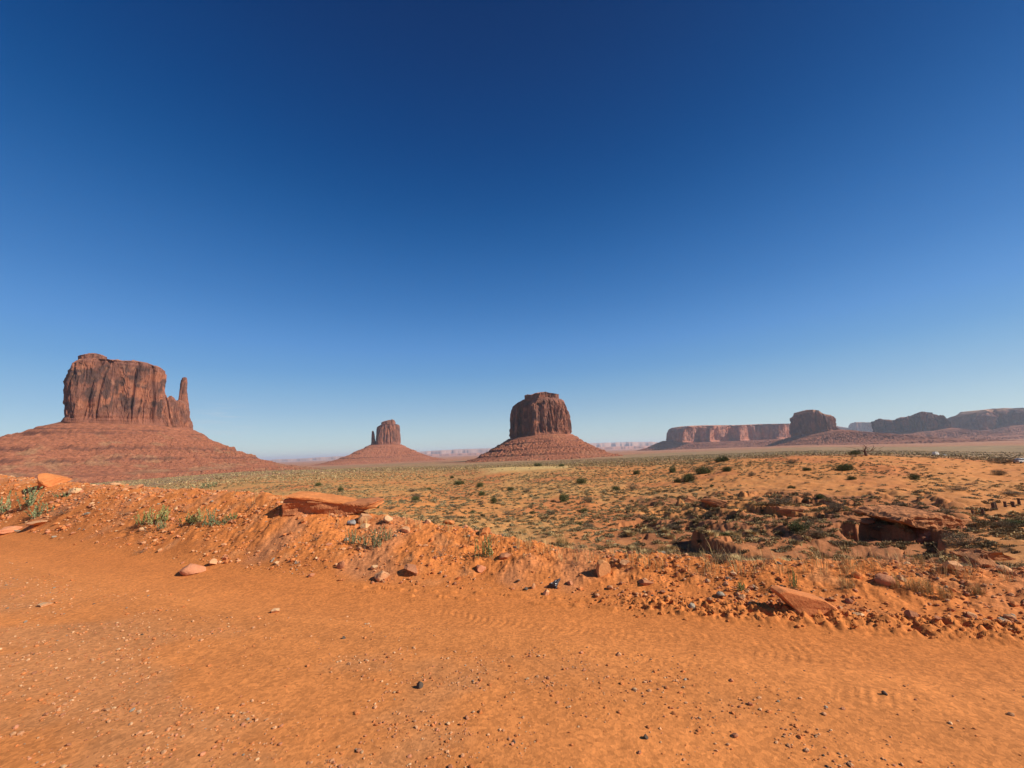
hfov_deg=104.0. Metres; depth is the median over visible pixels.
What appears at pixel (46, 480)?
boulder
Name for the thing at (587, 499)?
brown brush
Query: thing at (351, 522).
rock
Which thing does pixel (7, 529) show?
boulder
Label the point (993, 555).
rock shelf
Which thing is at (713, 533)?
grass tuft
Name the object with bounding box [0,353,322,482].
mitten butte
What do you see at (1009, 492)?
brown brush
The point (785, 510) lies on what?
rock shelf
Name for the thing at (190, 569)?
rock
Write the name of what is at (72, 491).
rock
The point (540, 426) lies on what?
squat butte
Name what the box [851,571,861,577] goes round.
rock
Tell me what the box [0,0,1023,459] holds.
sky
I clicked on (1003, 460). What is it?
brown brush
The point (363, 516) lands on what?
rock
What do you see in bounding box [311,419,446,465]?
mitten butte
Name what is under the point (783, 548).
scrub tuft
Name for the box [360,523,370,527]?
rock
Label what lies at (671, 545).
grass tuft
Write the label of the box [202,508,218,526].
green sprig
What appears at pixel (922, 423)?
jagged cliffs
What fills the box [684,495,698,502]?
rock shelf
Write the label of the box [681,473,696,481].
juniper bush
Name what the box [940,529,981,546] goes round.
brown brush
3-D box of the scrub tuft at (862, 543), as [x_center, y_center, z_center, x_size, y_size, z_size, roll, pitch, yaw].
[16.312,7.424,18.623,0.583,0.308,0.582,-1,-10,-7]
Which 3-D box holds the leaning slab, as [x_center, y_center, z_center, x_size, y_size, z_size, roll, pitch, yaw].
[3.212,2.401,4.406,0.554,0.300,0.238,-3,-18,6]
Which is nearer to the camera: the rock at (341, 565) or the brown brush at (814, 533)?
the rock at (341, 565)
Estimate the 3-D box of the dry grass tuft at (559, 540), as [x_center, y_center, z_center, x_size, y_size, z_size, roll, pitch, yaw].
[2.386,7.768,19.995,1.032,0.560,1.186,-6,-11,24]
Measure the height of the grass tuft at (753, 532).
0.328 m
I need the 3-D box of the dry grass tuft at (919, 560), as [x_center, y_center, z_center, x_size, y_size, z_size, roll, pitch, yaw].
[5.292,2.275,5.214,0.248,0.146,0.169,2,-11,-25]
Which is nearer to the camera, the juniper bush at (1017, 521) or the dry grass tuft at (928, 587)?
the dry grass tuft at (928, 587)
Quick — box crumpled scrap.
[548,579,560,587]
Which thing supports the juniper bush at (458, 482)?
on the ground at (545, 568)
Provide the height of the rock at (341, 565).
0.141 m
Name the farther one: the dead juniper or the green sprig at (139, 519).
the dead juniper
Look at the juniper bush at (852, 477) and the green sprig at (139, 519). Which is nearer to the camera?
the green sprig at (139, 519)
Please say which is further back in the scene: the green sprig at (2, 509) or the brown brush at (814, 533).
the brown brush at (814, 533)
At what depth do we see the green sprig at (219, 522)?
8.82 m
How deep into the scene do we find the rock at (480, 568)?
6.07 m
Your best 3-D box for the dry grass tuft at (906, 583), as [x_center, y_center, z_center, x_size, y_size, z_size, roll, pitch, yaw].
[4.530,2.269,4.647,0.350,0.184,0.321,-6,-10,20]
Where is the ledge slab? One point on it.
(304, 503)
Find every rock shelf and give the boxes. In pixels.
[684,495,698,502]
[699,498,731,506]
[769,506,809,513]
[837,516,874,523]
[948,548,1015,560]
[959,552,995,567]
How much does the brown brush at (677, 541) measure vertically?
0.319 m
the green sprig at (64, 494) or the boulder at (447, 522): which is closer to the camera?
the green sprig at (64, 494)
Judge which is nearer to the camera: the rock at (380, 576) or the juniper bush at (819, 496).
the rock at (380, 576)
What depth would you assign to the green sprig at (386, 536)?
7.26 m
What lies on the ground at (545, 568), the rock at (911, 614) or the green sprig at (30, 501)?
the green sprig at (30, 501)
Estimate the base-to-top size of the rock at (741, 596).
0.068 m
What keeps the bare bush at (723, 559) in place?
on the ground at (545, 568)
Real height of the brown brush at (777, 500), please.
0.729 m
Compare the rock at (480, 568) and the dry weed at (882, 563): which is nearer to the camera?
the dry weed at (882, 563)
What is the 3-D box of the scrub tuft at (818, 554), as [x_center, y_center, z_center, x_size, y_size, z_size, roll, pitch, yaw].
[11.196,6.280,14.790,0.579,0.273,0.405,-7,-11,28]
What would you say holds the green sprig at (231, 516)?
on the ground at (545, 568)
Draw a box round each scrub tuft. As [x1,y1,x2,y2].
[777,546,791,550]
[806,550,823,556]
[854,540,869,545]
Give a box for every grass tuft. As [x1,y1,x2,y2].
[553,533,567,544]
[626,530,634,536]
[640,548,654,553]
[658,542,669,550]
[661,527,670,533]
[665,533,675,539]
[666,544,676,549]
[707,529,719,536]
[732,553,751,559]
[745,529,759,535]
[838,574,857,589]
[884,572,918,589]
[911,555,925,564]
[911,575,934,594]
[934,580,954,598]
[965,580,985,595]
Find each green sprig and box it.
[0,496,11,512]
[6,485,44,510]
[24,502,53,518]
[52,491,69,496]
[133,511,154,525]
[147,504,169,524]
[155,520,166,529]
[179,512,206,524]
[191,482,216,487]
[196,506,206,522]
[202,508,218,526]
[210,517,230,526]
[224,512,236,519]
[345,529,360,544]
[360,533,370,546]
[371,528,383,547]
[380,526,392,540]
[474,534,492,559]
[737,581,744,590]
[787,567,797,587]
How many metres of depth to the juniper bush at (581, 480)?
76.62 m
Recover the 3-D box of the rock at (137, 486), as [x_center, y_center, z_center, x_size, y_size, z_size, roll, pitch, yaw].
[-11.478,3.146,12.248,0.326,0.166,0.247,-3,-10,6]
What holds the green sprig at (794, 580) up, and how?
on the ground at (545, 568)
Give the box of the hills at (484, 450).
[268,442,657,461]
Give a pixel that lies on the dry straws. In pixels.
(823, 563)
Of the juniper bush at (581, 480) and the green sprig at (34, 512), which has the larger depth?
the juniper bush at (581, 480)
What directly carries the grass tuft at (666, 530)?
on the ground at (545, 568)
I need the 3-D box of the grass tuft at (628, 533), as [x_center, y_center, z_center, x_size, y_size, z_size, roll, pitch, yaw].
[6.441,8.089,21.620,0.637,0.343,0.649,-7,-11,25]
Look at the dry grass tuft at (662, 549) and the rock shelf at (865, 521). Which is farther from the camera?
the rock shelf at (865, 521)
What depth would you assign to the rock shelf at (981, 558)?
5.18 m
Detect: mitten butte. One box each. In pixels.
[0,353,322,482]
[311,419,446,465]
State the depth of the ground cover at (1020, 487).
75.82 m
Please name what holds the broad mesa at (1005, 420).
on the ground at (545, 568)
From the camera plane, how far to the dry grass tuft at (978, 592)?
4.46 m
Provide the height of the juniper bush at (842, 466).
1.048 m
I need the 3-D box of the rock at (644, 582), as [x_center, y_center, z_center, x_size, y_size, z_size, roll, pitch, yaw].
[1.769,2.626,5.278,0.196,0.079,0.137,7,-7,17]
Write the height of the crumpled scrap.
0.129 m
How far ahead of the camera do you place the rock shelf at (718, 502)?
35.33 m
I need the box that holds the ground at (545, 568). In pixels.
[0,439,1023,622]
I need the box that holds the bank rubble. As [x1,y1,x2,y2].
[0,474,1023,622]
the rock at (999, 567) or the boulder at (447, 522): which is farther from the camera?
the boulder at (447, 522)
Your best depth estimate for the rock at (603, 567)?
5.60 m
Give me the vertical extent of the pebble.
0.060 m
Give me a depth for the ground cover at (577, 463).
329.36 m
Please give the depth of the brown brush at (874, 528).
22.77 m
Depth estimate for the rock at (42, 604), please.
5.64 m
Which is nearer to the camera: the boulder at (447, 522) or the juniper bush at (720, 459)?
the boulder at (447, 522)
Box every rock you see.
[37,602,52,606]
[68,488,81,494]
[130,484,143,488]
[179,563,205,575]
[209,558,217,564]
[271,608,279,612]
[337,561,344,568]
[347,519,355,524]
[357,513,371,522]
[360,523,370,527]
[374,570,389,581]
[383,515,392,522]
[401,526,409,532]
[404,564,417,573]
[476,564,485,572]
[479,527,490,535]
[499,553,510,559]
[596,560,610,576]
[620,560,629,565]
[638,579,653,585]
[688,603,694,607]
[716,591,724,595]
[738,594,744,599]
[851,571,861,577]
[874,573,895,586]
[904,610,918,617]
[942,561,962,571]
[967,611,977,617]
[995,565,1013,572]
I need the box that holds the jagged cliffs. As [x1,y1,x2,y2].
[871,411,1023,438]
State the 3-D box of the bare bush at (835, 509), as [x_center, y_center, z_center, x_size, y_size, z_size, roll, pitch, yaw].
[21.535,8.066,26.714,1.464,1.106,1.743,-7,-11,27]
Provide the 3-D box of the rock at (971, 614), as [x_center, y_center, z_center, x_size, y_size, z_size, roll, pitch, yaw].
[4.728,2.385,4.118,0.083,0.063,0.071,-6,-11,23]
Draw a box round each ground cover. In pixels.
[89,450,1023,488]
[186,454,1023,498]
[364,485,1023,565]
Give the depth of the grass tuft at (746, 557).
13.04 m
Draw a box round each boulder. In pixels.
[0,526,21,533]
[26,520,47,524]
[37,473,71,487]
[443,520,454,524]
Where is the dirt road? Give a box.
[0,521,1023,767]
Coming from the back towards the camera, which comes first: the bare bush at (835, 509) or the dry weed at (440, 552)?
the bare bush at (835, 509)
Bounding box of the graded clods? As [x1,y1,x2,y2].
[565,589,1023,639]
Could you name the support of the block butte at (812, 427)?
on the ground at (545, 568)
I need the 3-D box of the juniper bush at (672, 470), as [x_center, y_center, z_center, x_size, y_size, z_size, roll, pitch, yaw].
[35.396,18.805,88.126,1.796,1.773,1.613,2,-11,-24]
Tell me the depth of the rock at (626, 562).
5.71 m
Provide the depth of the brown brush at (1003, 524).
22.15 m
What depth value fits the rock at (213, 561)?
7.38 m
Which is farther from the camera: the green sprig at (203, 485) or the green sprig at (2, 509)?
the green sprig at (203, 485)
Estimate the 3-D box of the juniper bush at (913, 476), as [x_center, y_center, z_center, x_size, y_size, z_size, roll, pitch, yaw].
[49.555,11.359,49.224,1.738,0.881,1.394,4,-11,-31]
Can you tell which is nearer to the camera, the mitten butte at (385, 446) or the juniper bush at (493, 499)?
the juniper bush at (493, 499)
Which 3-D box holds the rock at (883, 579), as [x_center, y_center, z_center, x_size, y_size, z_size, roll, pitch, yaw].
[4.422,2.313,4.722,0.248,0.126,0.171,4,-11,-32]
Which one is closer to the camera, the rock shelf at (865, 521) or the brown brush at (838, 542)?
the brown brush at (838, 542)
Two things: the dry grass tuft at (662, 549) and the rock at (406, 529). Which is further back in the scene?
the dry grass tuft at (662, 549)
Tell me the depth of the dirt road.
3.46 m
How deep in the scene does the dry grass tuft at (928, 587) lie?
4.54 m
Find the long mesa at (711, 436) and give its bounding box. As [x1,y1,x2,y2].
[637,424,790,450]
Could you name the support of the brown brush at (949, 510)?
on the ground at (545, 568)
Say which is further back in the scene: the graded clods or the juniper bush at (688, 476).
the juniper bush at (688, 476)
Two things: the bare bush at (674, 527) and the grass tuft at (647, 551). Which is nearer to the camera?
the grass tuft at (647, 551)
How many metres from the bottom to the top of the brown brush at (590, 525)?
0.487 m
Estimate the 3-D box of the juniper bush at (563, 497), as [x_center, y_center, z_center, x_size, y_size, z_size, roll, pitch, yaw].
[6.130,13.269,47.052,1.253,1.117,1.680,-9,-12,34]
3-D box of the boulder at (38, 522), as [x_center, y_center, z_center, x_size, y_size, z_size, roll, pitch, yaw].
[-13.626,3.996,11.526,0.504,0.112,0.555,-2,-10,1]
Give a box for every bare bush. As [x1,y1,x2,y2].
[667,523,683,529]
[708,545,732,563]
[824,499,845,512]
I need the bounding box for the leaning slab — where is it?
[770,585,837,616]
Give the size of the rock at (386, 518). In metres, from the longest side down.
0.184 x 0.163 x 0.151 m
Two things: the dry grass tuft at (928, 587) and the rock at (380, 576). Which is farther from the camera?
the rock at (380, 576)
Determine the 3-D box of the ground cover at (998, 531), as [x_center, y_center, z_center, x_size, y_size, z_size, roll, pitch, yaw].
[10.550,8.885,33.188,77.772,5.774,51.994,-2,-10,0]
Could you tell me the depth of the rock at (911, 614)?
4.09 m
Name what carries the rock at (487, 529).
on the ground at (545, 568)
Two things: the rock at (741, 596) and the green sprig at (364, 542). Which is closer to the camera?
the rock at (741, 596)
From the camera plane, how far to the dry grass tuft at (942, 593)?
4.43 m
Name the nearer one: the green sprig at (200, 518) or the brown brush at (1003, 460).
the green sprig at (200, 518)
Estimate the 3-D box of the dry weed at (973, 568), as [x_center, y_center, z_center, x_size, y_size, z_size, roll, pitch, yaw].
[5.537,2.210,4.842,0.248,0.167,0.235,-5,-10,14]
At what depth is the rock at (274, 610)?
5.07 m
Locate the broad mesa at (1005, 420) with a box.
[947,408,1023,434]
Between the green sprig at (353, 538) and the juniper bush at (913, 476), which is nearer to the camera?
the green sprig at (353, 538)
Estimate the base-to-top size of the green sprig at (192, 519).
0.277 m
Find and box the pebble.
[416,681,422,688]
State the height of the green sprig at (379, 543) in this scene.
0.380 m
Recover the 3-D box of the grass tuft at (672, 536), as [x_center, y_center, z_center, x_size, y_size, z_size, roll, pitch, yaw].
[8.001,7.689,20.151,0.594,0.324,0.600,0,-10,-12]
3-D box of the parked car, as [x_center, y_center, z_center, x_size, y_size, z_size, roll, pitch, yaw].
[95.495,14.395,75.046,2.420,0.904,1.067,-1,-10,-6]
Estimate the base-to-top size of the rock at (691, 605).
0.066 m
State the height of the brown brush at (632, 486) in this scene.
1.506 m
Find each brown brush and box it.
[502,510,513,514]
[581,522,594,527]
[582,497,592,502]
[627,484,639,490]
[670,537,681,543]
[766,494,801,504]
[802,528,827,538]
[831,540,845,546]
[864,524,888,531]
[937,508,958,512]
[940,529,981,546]
[944,486,968,490]
[987,456,1019,463]
[990,469,1008,475]
[996,520,1015,527]
[997,491,1022,494]
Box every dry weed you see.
[40,506,78,515]
[434,544,449,557]
[873,554,892,566]
[960,562,983,573]
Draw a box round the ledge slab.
[281,491,384,515]
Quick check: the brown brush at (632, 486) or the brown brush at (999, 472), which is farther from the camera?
the brown brush at (632, 486)
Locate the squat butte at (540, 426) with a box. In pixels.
[465,392,622,462]
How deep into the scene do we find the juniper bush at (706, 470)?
75.56 m
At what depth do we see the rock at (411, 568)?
6.14 m
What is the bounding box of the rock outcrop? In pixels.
[851,505,968,543]
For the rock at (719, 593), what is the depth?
4.86 m
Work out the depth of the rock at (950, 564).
4.86 m
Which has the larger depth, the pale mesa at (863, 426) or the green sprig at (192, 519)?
the pale mesa at (863, 426)
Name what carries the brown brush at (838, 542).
on the ground at (545, 568)
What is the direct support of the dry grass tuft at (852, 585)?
on the ground at (545, 568)
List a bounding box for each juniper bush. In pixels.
[453,480,463,484]
[490,496,496,503]
[559,494,568,501]
[575,477,587,483]
[669,465,676,472]
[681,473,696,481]
[693,466,712,473]
[715,455,729,461]
[722,466,731,471]
[786,520,809,531]
[816,494,824,498]
[835,463,855,470]
[847,476,856,479]
[907,473,921,479]
[1005,519,1023,524]
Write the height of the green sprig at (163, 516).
0.465 m
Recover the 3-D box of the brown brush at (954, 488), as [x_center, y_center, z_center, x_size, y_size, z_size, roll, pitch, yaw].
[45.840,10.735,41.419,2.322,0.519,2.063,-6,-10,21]
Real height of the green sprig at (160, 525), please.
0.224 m
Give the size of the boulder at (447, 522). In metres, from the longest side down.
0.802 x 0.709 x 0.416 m
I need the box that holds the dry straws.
[80,481,1022,581]
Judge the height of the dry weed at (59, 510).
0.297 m
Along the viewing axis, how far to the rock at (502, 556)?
6.28 m
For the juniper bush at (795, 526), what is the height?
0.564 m
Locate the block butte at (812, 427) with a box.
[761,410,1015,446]
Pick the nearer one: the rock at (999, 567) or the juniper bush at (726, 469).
the rock at (999, 567)
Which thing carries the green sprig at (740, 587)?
on the ground at (545, 568)
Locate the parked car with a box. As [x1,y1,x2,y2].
[1012,458,1023,462]
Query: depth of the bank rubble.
7.03 m
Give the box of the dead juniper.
[848,445,879,455]
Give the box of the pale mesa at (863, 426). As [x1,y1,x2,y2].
[836,422,872,431]
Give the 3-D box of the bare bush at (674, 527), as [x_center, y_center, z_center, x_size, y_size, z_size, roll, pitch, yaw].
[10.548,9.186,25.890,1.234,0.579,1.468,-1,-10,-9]
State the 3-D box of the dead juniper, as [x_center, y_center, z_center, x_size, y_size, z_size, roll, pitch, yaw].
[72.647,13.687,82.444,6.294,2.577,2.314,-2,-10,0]
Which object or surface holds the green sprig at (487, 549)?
on the ground at (545, 568)
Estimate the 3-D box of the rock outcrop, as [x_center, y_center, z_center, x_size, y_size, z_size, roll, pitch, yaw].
[22.826,8.671,22.815,4.041,3.098,3.479,-2,-10,0]

